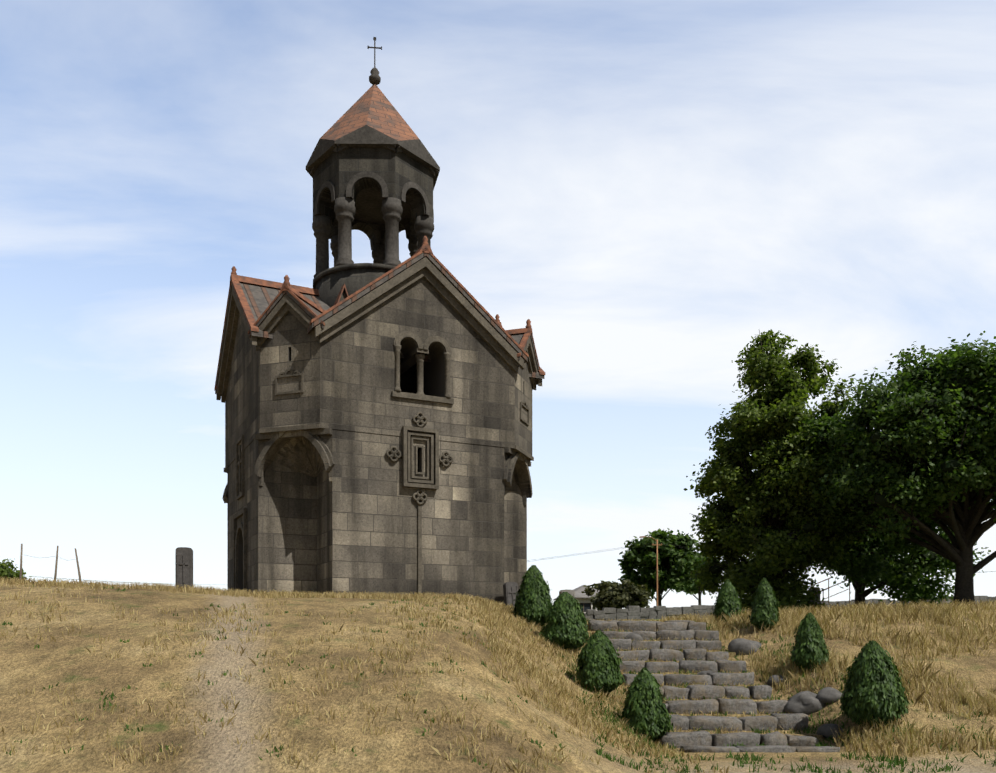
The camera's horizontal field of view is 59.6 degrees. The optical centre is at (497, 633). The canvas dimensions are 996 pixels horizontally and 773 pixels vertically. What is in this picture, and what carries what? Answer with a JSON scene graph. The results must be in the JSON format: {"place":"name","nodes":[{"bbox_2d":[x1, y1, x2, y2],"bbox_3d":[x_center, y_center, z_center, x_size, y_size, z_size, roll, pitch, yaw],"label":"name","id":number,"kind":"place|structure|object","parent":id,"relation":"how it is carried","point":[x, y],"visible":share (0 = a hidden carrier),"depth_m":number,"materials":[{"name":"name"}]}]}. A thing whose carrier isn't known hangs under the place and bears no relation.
{"place":"outdoors","nodes":[
{"label":"outdoors","id":0,"kind":"place"},
{"bbox_2d":[225,327,531,467],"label":"wall","id":1,"kind":"structure","parent":0,"point":[349,380],"depth_m":25.75,"materials":[{"name":"grey stone"}]},
{"bbox_2d":[228,311,528,381],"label":"bell tower gables","id":2,"kind":"object","parent":1,"relation":"on","point":[243,344],"visible":0.02,"depth_m":27.86,"materials":[{"name":"grey stone"}]},
{"bbox_2d":[216,257,541,402],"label":"bell tower cornices","id":3,"kind":"object","parent":1,"relation":"attached to","point":[449,293],"visible":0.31,"depth_m":26.09,"materials":[{"name":"grey stone"}]},
{"bbox_2d":[214,236,544,393],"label":"roof","id":4,"kind":"structure","parent":1,"relation":"on","point":[258,300],"depth_m":26.57,"materials":[{"name":"brown tile"}]},
{"bbox_2d":[306,37,439,306],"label":"bell tower","id":5,"kind":"structure","parent":4,"relation":"on","point":[372,168],"depth_m":28.59,"materials":[{"name":"grey stone"}]},
{"bbox_2d":[343,277,494,352],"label":"gable wall","id":6,"kind":"structure","parent":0,"point":[422,309],"depth_m":26.06,"materials":[{"name":"grey stone"}]},
{"bbox_2d":[0,579,995,772],"bbox_3d":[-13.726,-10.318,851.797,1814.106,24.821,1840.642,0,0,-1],"label":"ground","id":7,"kind":"structure","parent":0,"point":[404,747],"depth_m":12.22,"materials":[{"name":"beige plant"}]},
{"bbox_2d":[0,558,31,579],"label":"shrub","id":8,"kind":"object","parent":7,"relation":"on","point":[7,570],"depth_m":32.48,"materials":[{"name":"green plant"}]},
{"bbox_2d":[19,544,81,582],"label":"fence posts","id":9,"kind":"object","parent":7,"relation":"on","point":[55,574],"visible":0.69,"depth_m":24.02,"materials":[{"name":"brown wood"}]},
{"bbox_2d":[175,547,192,587],"bbox_3d":[-9.049,-1.738,25.104,0.708,1.492,0.500,0,0,-13],"label":"gravestone","id":10,"kind":"object","parent":7,"relation":"on","point":[183,565],"visible":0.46,"depth_m":24.99,"materials":[{"name":"stone"}]},
{"bbox_2d":[0,576,513,612],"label":"dry grass crest","id":11,"kind":"object","parent":7,"relation":"on","point":[238,592],"visible":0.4,"depth_m":20.00,"materials":[{"name":"beige plant"}]},
{"bbox_2d":[2,585,687,772],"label":"hill weeds","id":12,"kind":"object","parent":7,"relation":"on","point":[280,747],"depth_m":12.37,"materials":[{"name":"green plant"}]},
{"bbox_2d":[227,429,526,603],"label":"wall","id":13,"kind":"structure","parent":7,"relation":"on","point":[352,526],"depth_m":26.12,"materials":[{"name":"grey stone"}]},
{"bbox_2d":[222,428,532,505],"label":"bell tower trompes","id":14,"kind":"object","parent":13,"relation":"attached to","point":[308,452],"visible":0.38,"depth_m":25.77,"materials":[{"name":"grey stone"}]},
{"bbox_2d":[233,331,533,593],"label":"carved stone trim","id":15,"kind":"structure","parent":13,"relation":"attached to","point":[433,436],"depth_m":26.04,"materials":[{"name":"grey stone"}]},
{"bbox_2d":[503,582,517,605],"bbox_3d":[0.437,-1.060,26.826,0.647,1.077,0.482,0,0,-26],"label":"gravestone","id":16,"kind":"object","parent":7,"relation":"on","point":[510,590],"visible":0.46,"depth_m":26.79,"materials":[{"name":"stone"}]},
{"bbox_2d":[28,543,992,584],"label":"pole wires","id":17,"kind":"object","parent":7,"relation":"on","point":[527,560],"visible":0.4,"depth_m":79.65,"materials":[{"name":"grey metal"}]},
{"bbox_2d":[509,565,552,626],"bbox_3d":[0.899,-0.947,22.295,1.208,1.647,1.066,0,0,40],"label":"thuja","id":18,"kind":"object","parent":7,"relation":"on","point":[533,601],"visible":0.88,"depth_m":21.97,"materials":[{"name":"green plant"}]},
{"bbox_2d":[537,592,591,649],"bbox_3d":[1.614,-0.284,20.752,1.382,1.460,1.376,0,0,-30],"label":"thuja","id":19,"kind":"object","parent":7,"relation":"on","point":[566,621],"visible":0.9,"depth_m":20.42,"materials":[{"name":"green plant"}]},
{"bbox_2d":[559,589,574,597],"bbox_3d":[2.330,-0.889,29.356,0.768,1.194,0.455,0,0,-21],"label":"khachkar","id":20,"kind":"object","parent":7,"relation":"on","point":[572,592],"visible":0.1,"depth_m":29.30,"materials":[{"name":"stone"}]},
{"bbox_2d":[465,594,685,759],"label":"dry grass","id":21,"kind":"structure","parent":7,"relation":"on","point":[521,623],"depth_m":16.16,"materials":[{"name":"beige plant"}]},
{"bbox_2d":[553,585,599,613],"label":"house","id":22,"kind":"structure","parent":7,"relation":"on","point":[585,602],"depth_m":92.33,"materials":[{"name":"paint"}]},
{"bbox_2d":[573,630,626,692],"bbox_3d":[2.060,0.584,17.828,1.120,1.342,1.257,0,0,-1],"label":"thuja","id":23,"kind":"object","parent":7,"relation":"on","point":[598,663],"visible":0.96,"depth_m":17.48,"materials":[{"name":"green plant"}]},
{"bbox_2d":[590,580,617,590],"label":"tree","id":24,"kind":"object","parent":7,"relation":"on","point":[605,585],"visible":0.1,"depth_m":117.91,"materials":[{"name":"green plant"}]},
{"bbox_2d":[581,579,653,610],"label":"bush","id":25,"kind":"object","parent":7,"relation":"on","point":[625,593],"depth_m":78.61,"materials":[{"name":"green plant"}]},
{"bbox_2d":[619,667,672,741],"bbox_3d":[2.714,1.327,16.076,1.048,1.427,0.996,0,0,-1],"label":"thuja","id":26,"kind":"object","parent":7,"relation":"on","point":[644,711],"visible":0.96,"depth_m":15.81,"materials":[{"name":"green plant"}]},
{"bbox_2d":[639,536,661,605],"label":"lamp pole","id":27,"kind":"object","parent":7,"relation":"on","point":[656,540],"visible":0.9,"depth_m":76.09,"materials":[{"name":"brown wood"}]},
{"bbox_2d":[617,528,703,605],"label":"tree","id":28,"kind":"object","parent":7,"relation":"on","point":[640,557],"depth_m":84.45,"materials":[{"name":"green plant"}]},
{"bbox_2d":[684,552,719,604],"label":"tree","id":29,"kind":"object","parent":7,"relation":"on","point":[691,590],"depth_m":108.21,"materials":[{"name":"green plant"}]},
{"bbox_2d":[594,628,810,733],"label":"stone steps","id":30,"kind":"structure","parent":7,"relation":"on","point":[713,714],"depth_m":18.96,"materials":[{"name":"grey stone"}]},
{"bbox_2d":[604,629,806,733],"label":"step weeds","id":31,"kind":"object","parent":7,"relation":"on","point":[756,730],"depth_m":18.24,"materials":[{"name":"green plant"}]},
{"bbox_2d":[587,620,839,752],"bbox_3d":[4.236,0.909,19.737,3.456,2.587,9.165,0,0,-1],"label":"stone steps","id":32,"kind":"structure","parent":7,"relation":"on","point":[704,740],"depth_m":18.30,"materials":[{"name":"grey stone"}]},
{"bbox_2d":[710,579,743,621],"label":"thuja","id":33,"kind":"object","parent":7,"relation":"on","point":[728,602],"visible":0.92,"depth_m":24.07,"materials":[{"name":"green plant"}]},
{"bbox_2d":[625,632,844,737],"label":"boulders","id":34,"kind":"object","parent":7,"relation":"on","point":[807,702],"visible":0.75,"depth_m":17.31,"materials":[{"name":"grey stone"}]},
{"bbox_2d":[747,578,780,629],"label":"thuja","id":35,"kind":"object","parent":7,"relation":"on","point":[765,609],"visible":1,"depth_m":22.26,"materials":[{"name":"green plant"}]},
{"bbox_2d":[544,619,995,772],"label":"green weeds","id":36,"kind":"object","parent":7,"relation":"on","point":[897,762],"visible":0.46,"depth_m":14.27,"materials":[{"name":"green plant"}]},
{"bbox_2d":[684,329,869,611],"bbox_3d":[12.302,-6.171,37.060,7.997,14.252,7.940,0,0,-1],"label":"linden tree","id":37,"kind":"object","parent":7,"relation":"on","point":[779,553],"depth_m":35.94,"materials":[{"name":"green plant"}]},
{"bbox_2d":[584,596,995,620],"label":"rubble wall","id":38,"kind":"structure","parent":7,"relation":"on","point":[636,612],"depth_m":70.51,"materials":[{"name":"grey stone"}]},
{"bbox_2d":[790,612,830,670],"bbox_3d":[6.769,0.196,18.910,0.935,1.333,0.905,0,0,-1],"label":"thuja","id":39,"kind":"object","parent":7,"relation":"on","point":[810,644],"visible":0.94,"depth_m":18.66,"materials":[{"name":"green plant"}]},
{"bbox_2d":[808,587,819,604],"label":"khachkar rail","id":40,"kind":"object","parent":7,"relation":"on","point":[818,595],"visible":0.25,"depth_m":40.57,"materials":[{"name":"stone"}]},
{"bbox_2d":[811,577,830,602],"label":"handrail","id":41,"kind":"object","parent":7,"relation":"on","point":[827,588],"visible":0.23,"depth_m":40.69,"materials":[{"name":"grey metal"}]},
{"bbox_2d":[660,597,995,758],"bbox_3d":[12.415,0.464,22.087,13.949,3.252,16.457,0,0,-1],"label":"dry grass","id":42,"kind":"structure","parent":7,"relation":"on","point":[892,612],"depth_m":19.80,"materials":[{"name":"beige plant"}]},
{"bbox_2d":[821,580,849,602],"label":"handrail","id":43,"kind":"object","parent":7,"relation":"on","point":[838,593],"visible":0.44,"depth_m":41.47,"materials":[{"name":"grey metal"}]},
{"bbox_2d":[832,640,912,727],"bbox_3d":[6.799,0.921,15.773,1.361,1.623,1.319,0,0,-1],"label":"thuja","id":44,"kind":"object","parent":7,"relation":"on","point":[874,688],"visible":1,"depth_m":15.46,"materials":[{"name":"green plant"}]},
{"bbox_2d":[800,429,990,606],"bbox_3d":[17.238,-4.902,42.095,10.669,8.598,9.548,0,0,-1],"label":"tree","id":45,"kind":"object","parent":7,"relation":"on","point":[913,582],"depth_m":39.92,"materials":[{"name":"green plant"}]},
{"bbox_2d":[795,331,995,604],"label":"ash tree","id":46,"kind":"object","parent":7,"relation":"on","point":[943,375],"depth_m":30.40,"materials":[{"name":"green plant"}]},
{"bbox_2d":[0,0,995,608],"label":"sky","id":47,"kind":"structure","parent":0,"point":[658,187],"materials":[{"name":"blue"}]},
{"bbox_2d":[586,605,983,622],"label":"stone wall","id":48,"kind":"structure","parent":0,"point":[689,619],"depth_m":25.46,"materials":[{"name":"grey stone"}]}
]}

